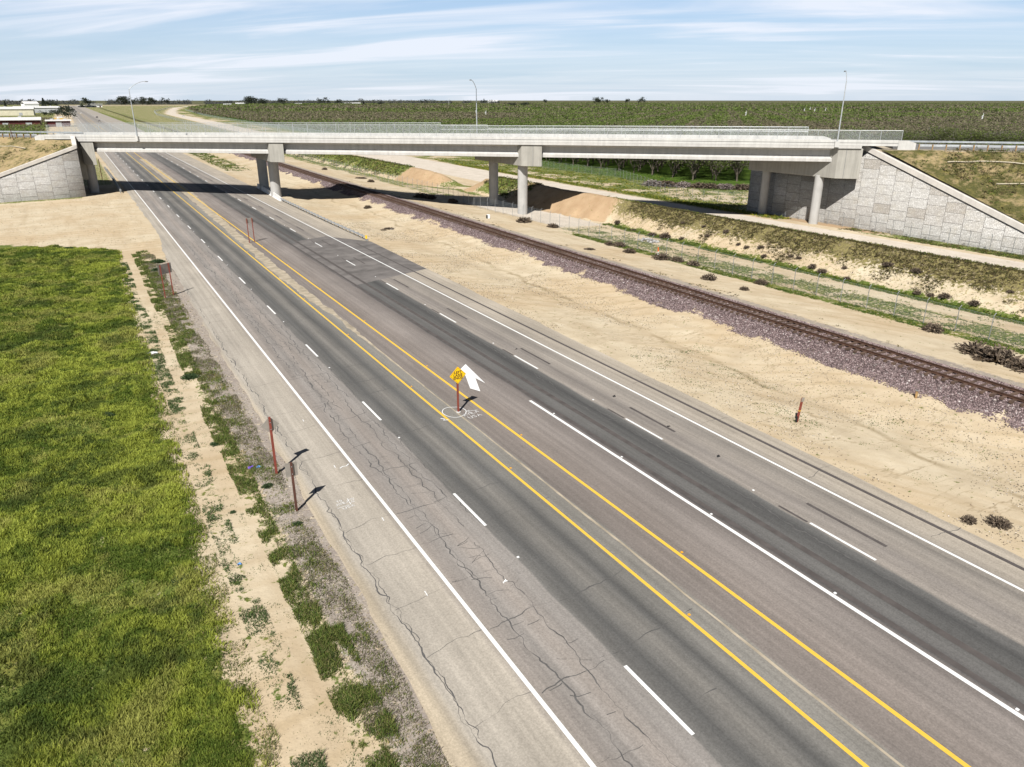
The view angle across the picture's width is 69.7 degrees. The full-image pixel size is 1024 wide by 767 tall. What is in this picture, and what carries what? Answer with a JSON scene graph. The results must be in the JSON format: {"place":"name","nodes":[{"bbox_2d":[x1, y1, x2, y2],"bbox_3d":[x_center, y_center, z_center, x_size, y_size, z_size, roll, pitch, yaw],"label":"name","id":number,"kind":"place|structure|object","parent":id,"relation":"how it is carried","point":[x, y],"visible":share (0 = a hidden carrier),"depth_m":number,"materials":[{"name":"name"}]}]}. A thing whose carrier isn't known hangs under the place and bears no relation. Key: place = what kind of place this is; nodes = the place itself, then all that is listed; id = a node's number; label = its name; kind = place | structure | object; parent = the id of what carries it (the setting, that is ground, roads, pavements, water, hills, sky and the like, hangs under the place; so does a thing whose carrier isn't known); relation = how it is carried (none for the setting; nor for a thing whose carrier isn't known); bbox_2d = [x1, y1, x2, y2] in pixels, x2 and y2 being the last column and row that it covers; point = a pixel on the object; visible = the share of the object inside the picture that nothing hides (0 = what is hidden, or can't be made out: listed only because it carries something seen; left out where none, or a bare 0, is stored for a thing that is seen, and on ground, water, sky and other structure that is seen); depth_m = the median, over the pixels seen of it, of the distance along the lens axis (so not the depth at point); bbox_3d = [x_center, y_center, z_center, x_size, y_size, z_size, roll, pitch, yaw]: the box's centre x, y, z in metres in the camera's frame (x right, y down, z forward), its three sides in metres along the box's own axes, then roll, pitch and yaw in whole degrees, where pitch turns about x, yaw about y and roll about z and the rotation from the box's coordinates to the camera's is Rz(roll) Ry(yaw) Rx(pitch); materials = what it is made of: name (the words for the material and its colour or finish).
{"place":"outdoors","nodes":[
{"label":"outdoors","id":0,"kind":"place"},
{"bbox_2d":[0,134,41,137],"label":"approach road","id":1,"kind":"structure","parent":0,"point":[19,135],"depth_m":165.99,"materials":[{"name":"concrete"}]},
{"bbox_2d":[0,137,71,172],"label":"embankment","id":2,"kind":"structure","parent":0,"point":[32,151],"depth_m":157.98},
{"bbox_2d":[0,134,37,137],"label":"guardrail","id":3,"kind":"object","parent":2,"relation":"on","point":[19,134],"visible":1,"depth_m":162.72,"materials":[{"name":"metal"}]},
{"bbox_2d":[0,142,1023,219],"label":"slope weeds","id":4,"kind":"object","parent":2,"relation":"on","point":[972,170],"visible":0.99,"depth_m":111.58,"materials":[{"name":"green plant"}]},
{"bbox_2d":[0,100,1023,766],"bbox_3d":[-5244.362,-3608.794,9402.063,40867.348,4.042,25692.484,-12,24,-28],"label":"ground","id":5,"kind":"structure","parent":0,"point":[870,448],"depth_m":63.64,"materials":[{"name":"soil"}]},
{"bbox_2d":[0,106,35,115],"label":"packing shed","id":6,"kind":"structure","parent":5,"relation":"on","point":[17,111],"depth_m":978.33,"materials":[{"name":"beige"}]},
{"bbox_2d":[0,116,41,126],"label":"packing shed","id":7,"kind":"structure","parent":5,"relation":"on","point":[19,120],"depth_m":548.61,"materials":[{"name":"red"}]},
{"bbox_2d":[20,101,38,105],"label":"packing shed","id":8,"kind":"structure","parent":5,"relation":"on","point":[29,103],"depth_m":1492.75,"materials":[{"name":"white metal"}]},
{"bbox_2d":[13,106,59,112],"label":"packing shed","id":9,"kind":"structure","parent":5,"relation":"on","point":[37,109],"depth_m":1189.41,"materials":[{"name":"grey"}]},
{"bbox_2d":[0,136,88,202],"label":"retaining wall","id":10,"kind":"structure","parent":5,"relation":"on","point":[63,173],"depth_m":153.44,"materials":[{"name":"concrete"}]},
{"bbox_2d":[45,118,70,126],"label":"packing shed","id":11,"kind":"structure","parent":5,"relation":"on","point":[57,122],"depth_m":573.18,"materials":[{"name":"red"}]},
{"bbox_2d":[56,108,76,117],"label":"tree","id":12,"kind":"object","parent":5,"relation":"on","point":[67,114],"visible":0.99,"depth_m":814.77,"materials":[{"name":"green plant"}]},
{"bbox_2d":[80,97,91,106],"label":"tree","id":13,"kind":"object","parent":5,"relation":"on","point":[88,102],"visible":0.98,"depth_m":2052.04,"materials":[{"name":"green plant"}]},
{"bbox_2d":[104,167,120,192],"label":"guardrail","id":14,"kind":"object","parent":5,"relation":"on","point":[113,179],"visible":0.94,"depth_m":186.42,"materials":[{"name":"metal"}]},
{"bbox_2d":[116,96,126,104],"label":"tree","id":15,"kind":"object","parent":5,"relation":"on","point":[118,99],"visible":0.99,"depth_m":3002.26,"materials":[{"name":"green plant"}]},
{"bbox_2d":[0,244,279,766],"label":"field grass","id":16,"kind":"structure","parent":5,"relation":"on","point":[30,369],"depth_m":34.66,"materials":[{"name":"plant"}]},
{"bbox_2d":[151,258,165,263],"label":"leafy weed","id":17,"kind":"object","parent":5,"relation":"on","point":[157,260],"visible":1,"depth_m":94.22,"materials":[{"name":"green plant"}]},
{"bbox_2d":[157,262,173,297],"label":"road sign","id":18,"kind":"object","parent":5,"relation":"on","point":[165,268],"visible":0.87,"depth_m":77.22,"materials":[{"name":"metal"}]},
{"bbox_2d":[171,573,189,585],"bbox_3d":[-14.365,8.511,31.886,0.851,0.241,0.793,-15,26,-33],"label":"leafy weed","id":19,"kind":"object","parent":5,"relation":"on","point":[178,579],"visible":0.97,"depth_m":31.83,"materials":[{"name":"green plant"}]},
{"bbox_2d":[180,373,198,380],"bbox_3d":[-24.188,-0.568,55.328,1.531,0.426,1.512,-6,22,-14],"label":"leafy weed","id":20,"kind":"object","parent":5,"relation":"on","point":[193,376],"visible":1,"depth_m":55.16,"materials":[{"name":"green plant"}]},
{"bbox_2d":[154,107,233,131],"bbox_3d":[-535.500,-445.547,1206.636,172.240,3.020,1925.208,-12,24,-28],"label":"chain link fence","id":21,"kind":"object","parent":5,"relation":"on","point":[182,119],"visible":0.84,"depth_m":743.49,"materials":[{"name":"metal"}]},
{"bbox_2d":[0,98,499,104],"bbox_3d":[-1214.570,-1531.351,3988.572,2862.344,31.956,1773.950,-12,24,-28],"label":"distant wood","id":22,"kind":"object","parent":5,"relation":"on","point":[75,101],"visible":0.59,"depth_m":3711.05,"materials":[{"name":"green plant"}]},
{"bbox_2d":[245,217,254,242],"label":"road sign","id":23,"kind":"object","parent":5,"relation":"on","point":[248,220],"visible":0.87,"depth_m":106.59,"materials":[{"name":"metal"}]},
{"bbox_2d":[186,109,326,132],"bbox_3d":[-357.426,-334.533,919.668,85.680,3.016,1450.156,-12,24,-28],"label":"chain link fence","id":24,"kind":"object","parent":5,"relation":"on","point":[250,121],"visible":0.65,"depth_m":690.34,"materials":[{"name":"metal"}]},
{"bbox_2d":[260,483,273,488],"bbox_3d":[-13.216,5.495,39.694,0.672,0.195,0.683,8,22,20],"label":"leafy weed","id":25,"kind":"object","parent":5,"relation":"on","point":[265,485],"visible":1,"depth_m":39.64,"materials":[{"name":"green plant"}]},
{"bbox_2d":[261,417,278,473],"bbox_3d":[-13.133,3.572,40.429,0.945,3.760,0.161,-12,24,-28],"label":"road sign","id":26,"kind":"object","parent":5,"relation":"on","point":[269,424],"visible":0.95,"depth_m":40.09,"materials":[{"name":"metal"}]},
{"bbox_2d":[257,184,282,200],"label":"concrete barrier","id":27,"kind":"object","parent":5,"relation":"on","point":[268,192],"visible":0.89,"depth_m":161.27,"materials":[{"name":"concrete"}]},
{"bbox_2d":[285,461,297,510],"bbox_3d":[-10.939,5.327,36.895,0.600,3.050,0.151,-12,24,-28],"label":"road sign","id":28,"kind":"object","parent":5,"relation":"on","point":[291,469],"visible":0.95,"depth_m":36.60,"materials":[{"name":"metal"}]},
{"bbox_2d":[281,198,367,240],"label":"guardrail","id":29,"kind":"object","parent":5,"relation":"on","point":[331,221],"visible":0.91,"depth_m":124.36,"materials":[{"name":"metal"}]},
{"bbox_2d":[412,192,426,197],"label":"dry shrub","id":30,"kind":"object","parent":5,"relation":"on","point":[419,195],"visible":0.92,"depth_m":159.19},
{"bbox_2d":[424,194,436,199],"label":"dry shrub","id":31,"kind":"object","parent":5,"relation":"on","point":[430,196],"visible":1,"depth_m":157.82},
{"bbox_2d":[450,367,465,412],"bbox_3d":[-3.568,0.454,48.488,1.171,3.336,0.320,-12,24,-28],"label":"warning sign","id":32,"kind":"object","parent":5,"relation":"on","point":[458,374],"visible":1,"depth_m":48.16,"materials":[{"name":"metal"}]},
{"bbox_2d":[35,132,915,223],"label":"overpass bridge","id":33,"kind":"structure","parent":5,"relation":"on","point":[819,159],"depth_m":136.49,"materials":[{"name":"concrete"}]},
{"bbox_2d":[128,81,147,140],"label":"street lamp","id":34,"kind":"object","parent":33,"relation":"on","point":[136,138],"visible":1,"depth_m":152.57,"materials":[{"name":"metal"}]},
{"bbox_2d":[62,122,440,132],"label":"chain link fence","id":35,"kind":"object","parent":33,"relation":"on","point":[394,123],"visible":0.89,"depth_m":158.66,"materials":[{"name":"metal"}]},
{"bbox_2d":[46,124,487,136],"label":"chain link fence","id":36,"kind":"object","parent":33,"relation":"on","point":[292,129],"visible":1,"depth_m":145.37,"materials":[{"name":"metal"}]},
{"bbox_2d":[470,79,477,132],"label":"street lamp","id":37,"kind":"object","parent":33,"relation":"on","point":[476,105],"visible":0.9,"depth_m":146.44,"materials":[{"name":"metal"}]},
{"bbox_2d":[441,125,808,135],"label":"chain link fence","id":38,"kind":"object","parent":33,"relation":"on","point":[453,128],"visible":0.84,"depth_m":139.76,"materials":[{"name":"metal"}]},
{"bbox_2d":[488,128,903,139],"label":"chain link fence","id":39,"kind":"object","parent":33,"relation":"on","point":[718,137],"visible":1,"depth_m":124.61,"materials":[{"name":"metal"}]},
{"bbox_2d":[834,71,846,146],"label":"street lamp","id":40,"kind":"object","parent":33,"relation":"on","point":[837,143],"visible":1,"depth_m":118.22,"materials":[{"name":"metal"}]},
{"bbox_2d":[0,102,1023,144],"bbox_3d":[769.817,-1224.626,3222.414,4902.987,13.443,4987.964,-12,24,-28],"label":"orchard mass","id":41,"kind":"object","parent":5,"relation":"on","point":[916,117],"visible":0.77,"depth_m":784.34,"materials":[{"name":"green plant"}]},
{"bbox_2d":[1,199,1023,765],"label":"pebbles","id":42,"kind":"object","parent":5,"relation":"on","point":[649,371],"visible":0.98,"depth_m":54.35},
{"bbox_2d":[516,217,531,222],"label":"dry shrub","id":43,"kind":"object","parent":5,"relation":"on","point":[523,220],"visible":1,"depth_m":128.48,"materials":[{"name":"plant"}]},
{"bbox_2d":[67,106,1023,766],"bbox_3d":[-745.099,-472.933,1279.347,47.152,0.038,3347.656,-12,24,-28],"label":"highway","id":44,"kind":"structure","parent":5,"relation":"on","point":[677,594],"depth_m":34.84,"materials":[{"name":"asphalt"}]},
{"bbox_2d":[120,249,1007,766],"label":"verge weeds","id":45,"kind":"object","parent":5,"relation":"on","point":[320,647],"visible":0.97,"depth_m":32.51,"materials":[{"name":"green plant"}]},
{"bbox_2d":[190,153,1023,353],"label":"scrub","id":46,"kind":"object","parent":5,"relation":"on","point":[820,235],"visible":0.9,"depth_m":102.08,"materials":[{"name":"green plant"}]},
{"bbox_2d":[612,241,625,247],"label":"dry shrub","id":47,"kind":"object","parent":5,"relation":"on","point":[620,244],"visible":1,"depth_m":107.65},
{"bbox_2d":[622,247,637,253],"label":"dry shrub","id":48,"kind":"object","parent":5,"relation":"on","point":[628,250],"visible":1,"depth_m":102.58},
{"bbox_2d":[630,159,643,172],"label":"orchard tree","id":49,"kind":"object","parent":5,"relation":"on","point":[635,165],"visible":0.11,"depth_m":219.55,"materials":[{"name":"green plant"}]},
{"bbox_2d":[542,160,747,202],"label":"chain link fence","id":50,"kind":"object","parent":5,"relation":"on","point":[652,183],"visible":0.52,"depth_m":178.71,"materials":[{"name":"metal"}]},
{"bbox_2d":[637,237,659,242],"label":"rubble heap","id":51,"kind":"object","parent":5,"relation":"on","point":[655,240],"visible":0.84,"depth_m":113.05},
{"bbox_2d":[641,179,661,186],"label":"brush pile","id":52,"kind":"object","parent":5,"relation":"on","point":[650,182],"visible":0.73,"depth_m":187.20,"materials":[{"name":"wood"}]},
{"bbox_2d":[290,154,1023,347],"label":"chain link fence","id":53,"kind":"object","parent":5,"relation":"on","point":[793,286],"visible":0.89,"depth_m":88.08,"materials":[{"name":"metal"}]},
{"bbox_2d":[651,252,671,260],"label":"dry shrub","id":54,"kind":"object","parent":5,"relation":"on","point":[661,256],"visible":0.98,"depth_m":98.48,"materials":[{"name":"plant"}]},
{"bbox_2d":[659,232,670,238],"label":"dry shrub","id":55,"kind":"object","parent":5,"relation":"on","point":[663,235],"visible":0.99,"depth_m":116.56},
{"bbox_2d":[659,180,675,186],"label":"brush pile","id":56,"kind":"object","parent":5,"relation":"on","point":[668,183],"visible":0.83,"depth_m":185.53,"materials":[{"name":"wood"}]},
{"bbox_2d":[656,159,686,176],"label":"orchard tree","id":57,"kind":"object","parent":5,"relation":"on","point":[674,160],"visible":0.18,"depth_m":205.65,"materials":[{"name":"green plant"}]},
{"bbox_2d":[325,182,1023,431],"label":"ballast stones","id":58,"kind":"object","parent":5,"relation":"on","point":[1013,424],"visible":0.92,"depth_m":61.55,"materials":[{"name":"gravel"}]},
{"bbox_2d":[98,107,1023,406],"bbox_3d":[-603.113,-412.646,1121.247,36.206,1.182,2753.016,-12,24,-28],"label":"railway track","id":59,"kind":"structure","parent":58,"relation":"on","point":[718,301],"depth_m":70.65,"materials":[{"name":"metal"}]},
{"bbox_2d":[670,256,683,261],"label":"dry shrub","id":60,"kind":"object","parent":5,"relation":"on","point":[677,259],"visible":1,"depth_m":97.54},
{"bbox_2d":[674,181,690,187],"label":"brush pile","id":61,"kind":"object","parent":5,"relation":"on","point":[681,184],"visible":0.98,"depth_m":184.29,"materials":[{"name":"wood"}]},
{"bbox_2d":[673,159,713,179],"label":"orchard tree","id":62,"kind":"object","parent":5,"relation":"on","point":[694,162],"visible":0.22,"depth_m":198.78,"materials":[{"name":"green plant"}]},
{"bbox_2d":[686,260,700,266],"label":"dry shrub","id":63,"kind":"object","parent":5,"relation":"on","point":[694,263],"visible":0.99,"depth_m":95.49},
{"bbox_2d":[683,160,708,177],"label":"orchard tree","id":64,"kind":"object","parent":5,"relation":"on","point":[695,167],"visible":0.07,"depth_m":205.37,"materials":[{"name":"green plant"}]},
{"bbox_2d":[690,182,706,188],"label":"brush pile","id":65,"kind":"object","parent":5,"relation":"on","point":[700,185],"visible":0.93,"depth_m":182.57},
{"bbox_2d":[700,273,717,280],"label":"dry shrub","id":66,"kind":"object","parent":5,"relation":"on","point":[708,277],"visible":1,"depth_m":86.34,"materials":[{"name":"plant"}]},
{"bbox_2d":[703,182,718,188],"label":"brush pile","id":67,"kind":"object","parent":5,"relation":"on","point":[711,186],"visible":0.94,"depth_m":181.47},
{"bbox_2d":[697,160,739,180],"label":"orchard tree","id":68,"kind":"object","parent":5,"relation":"on","point":[718,163],"visible":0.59,"depth_m":197.22,"materials":[{"name":"green plant"}]},
{"bbox_2d":[717,183,733,189],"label":"brush pile","id":69,"kind":"object","parent":5,"relation":"on","point":[722,186],"visible":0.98,"depth_m":180.23,"materials":[{"name":"wood"}]},
{"bbox_2d":[718,160,748,180],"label":"orchard tree","id":70,"kind":"object","parent":5,"relation":"on","point":[736,164],"visible":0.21,"depth_m":196.36,"materials":[{"name":"green plant"}]},
{"bbox_2d":[730,183,748,189],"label":"brush pile","id":71,"kind":"object","parent":5,"relation":"on","point":[742,186],"visible":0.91,"depth_m":179.24,"materials":[{"name":"wood"}]},
{"bbox_2d":[753,278,768,285],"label":"dry shrub","id":72,"kind":"object","parent":5,"relation":"on","point":[761,282],"visible":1,"depth_m":85.31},
{"bbox_2d":[795,397,804,422],"bbox_3d":[18.649,1.812,47.755,0.576,1.885,0.125,-12,24,-28],"label":"marker post","id":73,"kind":"object","parent":5,"relation":"on","point":[799,410],"visible":0.94,"depth_m":47.70,"materials":[{"name":"metal"}]},
{"bbox_2d":[747,146,1023,254],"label":"retaining wall","id":74,"kind":"structure","parent":5,"relation":"on","point":[886,187],"depth_m":117.16,"materials":[{"name":"concrete"}]},
{"bbox_2d":[875,133,897,139],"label":"orchard tree","id":75,"kind":"object","parent":5,"relation":"on","point":[892,137],"visible":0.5,"depth_m":317.91,"materials":[{"name":"green plant"}]},
{"bbox_2d":[772,202,1023,254],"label":"chain link fence","id":76,"kind":"object","parent":5,"relation":"on","point":[969,239],"visible":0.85,"depth_m":113.78,"materials":[{"name":"metal"}]},
{"bbox_2d":[895,132,916,139],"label":"orchard tree","id":77,"kind":"object","parent":5,"relation":"on","point":[907,134],"visible":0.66,"depth_m":315.46,"materials":[{"name":"green plant"}]},
{"bbox_2d":[899,135,920,140],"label":"orchard tree","id":78,"kind":"object","parent":5,"relation":"on","point":[907,137],"visible":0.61,"depth_m":311.85,"materials":[{"name":"green plant"}]},
{"bbox_2d":[908,131,931,137],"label":"orchard tree","id":79,"kind":"object","parent":5,"relation":"on","point":[918,134],"visible":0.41,"depth_m":319.14,"materials":[{"name":"green plant"}]},
{"bbox_2d":[914,136,939,140],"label":"orchard tree","id":80,"kind":"object","parent":5,"relation":"on","point":[923,139],"visible":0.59,"depth_m":309.02,"materials":[{"name":"green plant"}]},
{"bbox_2d":[918,322,944,333],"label":"dry shrub","id":81,"kind":"object","parent":5,"relation":"on","point":[932,327],"visible":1,"depth_m":68.02,"materials":[{"name":"plant"}]},
{"bbox_2d":[925,126,957,140],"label":"orchard tree","id":82,"kind":"object","parent":5,"relation":"on","point":[941,131],"visible":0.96,"depth_m":306.05,"materials":[{"name":"green plant"}]},
{"bbox_2d":[938,292,951,298],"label":"dry shrub","id":83,"kind":"object","parent":5,"relation":"on","point":[944,295],"visible":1,"depth_m":79.66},
{"bbox_2d":[940,129,967,143],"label":"orchard tree","id":84,"kind":"object","parent":5,"relation":"on","point":[957,133],"visible":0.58,"depth_m":304.99,"materials":[{"name":"green plant"}]},
{"bbox_2d":[947,133,976,143],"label":"orchard tree","id":85,"kind":"object","parent":5,"relation":"on","point":[961,136],"visible":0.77,"depth_m":299.89,"materials":[{"name":"green plant"}]},
{"bbox_2d":[958,514,976,524],"bbox_3d":[22.618,6.697,36.394,0.869,0.419,0.886,9,23,23],"label":"dry shrub","id":86,"kind":"object","parent":5,"relation":"on","point":[968,519],"visible":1,"depth_m":36.34,"materials":[{"name":"plant"}]},
{"bbox_2d":[953,340,986,355],"bbox_3d":[38.587,-2.902,61.262,2.964,1.232,3.067,-6,22,-14],"label":"dry shrub","id":87,"kind":"object","parent":5,"relation":"on","point":[967,349],"visible":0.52,"depth_m":61.27,"materials":[{"name":"plant"}]},
{"bbox_2d":[967,299,980,305],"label":"dry shrub","id":88,"kind":"object","parent":5,"relation":"on","point":[974,302],"visible":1,"depth_m":77.08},
{"bbox_2d":[960,129,997,143],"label":"orchard tree","id":89,"kind":"object","parent":5,"relation":"on","point":[975,135],"visible":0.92,"depth_m":298.24,"materials":[{"name":"green plant"}]},
{"bbox_2d":[975,133,1012,144],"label":"orchard tree","id":90,"kind":"object","parent":5,"relation":"on","point":[994,137],"visible":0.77,"depth_m":297.35,"materials":[{"name":"green plant"}]},
{"bbox_2d":[971,343,1022,365],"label":"dry shrub","id":91,"kind":"object","parent":5,"relation":"on","point":[998,354],"visible":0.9,"depth_m":58.90,"materials":[{"name":"plant"}]},
{"bbox_2d":[982,514,1013,530],"bbox_3d":[23.975,6.806,36.151,1.335,0.554,1.215,9,23,22],"label":"dry shrub","id":92,"kind":"object","parent":5,"relation":"on","point":[1002,523],"visible":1,"depth_m":36.03,"materials":[{"name":"plant"}]},
{"bbox_2d":[994,133,1020,144],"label":"orchard tree","id":93,"kind":"object","parent":5,"relation":"on","point":[1006,136],"visible":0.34,"depth_m":297.00,"materials":[{"name":"green plant"}]},
{"bbox_2d":[995,133,1023,141],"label":"orchard tree","id":94,"kind":"object","parent":5,"relation":"on","point":[1008,138],"visible":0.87,"depth_m":291.32,"materials":[{"name":"green plant"}]},
{"bbox_2d":[1005,358,1023,373],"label":"dry shrub","id":95,"kind":"object","parent":5,"relation":"on","point":[1017,365],"visible":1,"depth_m":57.14,"materials":[{"name":"plant"}]},
{"bbox_2d":[0,0,1023,100],"label":"sky","id":96,"kind":"structure","parent":0,"point":[93,50],"materials":[{"name":"blue"}]},
{"bbox_2d":[863,146,1021,200],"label":"embankment top","id":97,"kind":"structure","parent":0,"point":[878,148],"depth_m":117.67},
{"bbox_2d":[908,140,1023,144],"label":"guardrail","id":98,"kind":"object","parent":97,"relation":"on","point":[976,142],"visible":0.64,"depth_m":125.86,"materials":[{"name":"metal"}]},
{"bbox_2d":[918,144,1023,150],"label":"guardrail","id":99,"kind":"object","parent":97,"relation":"on","point":[974,146],"visible":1,"depth_m":115.47,"materials":[{"name":"metal"}]},
{"bbox_2d":[880,149,1023,222],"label":"embankment","id":100,"kind":"structure","parent":0,"point":[972,187],"depth_m":110.73,"materials":[{"name":"soil"}]},
{"bbox_2d":[947,161,1023,164],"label":"straw wattle","id":101,"kind":"object","parent":100,"relation":"on","point":[987,161],"visible":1,"depth_m":112.05,"materials":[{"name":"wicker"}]},
{"bbox_2d":[885,144,1023,150],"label":"approach road","id":102,"kind":"structure","parent":0,"point":[943,148],"depth_m":117.75,"materials":[{"name":"asphalt"}]},
{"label":"embankment top","id":103,"kind":"structure","parent":0,"visible":0},
{"bbox_2d":[0,131,82,134],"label":"guardrail","id":104,"kind":"object","parent":103,"relation":"on","point":[40,132],"visible":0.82,"depth_m":175.93,"materials":[{"name":"metal"}]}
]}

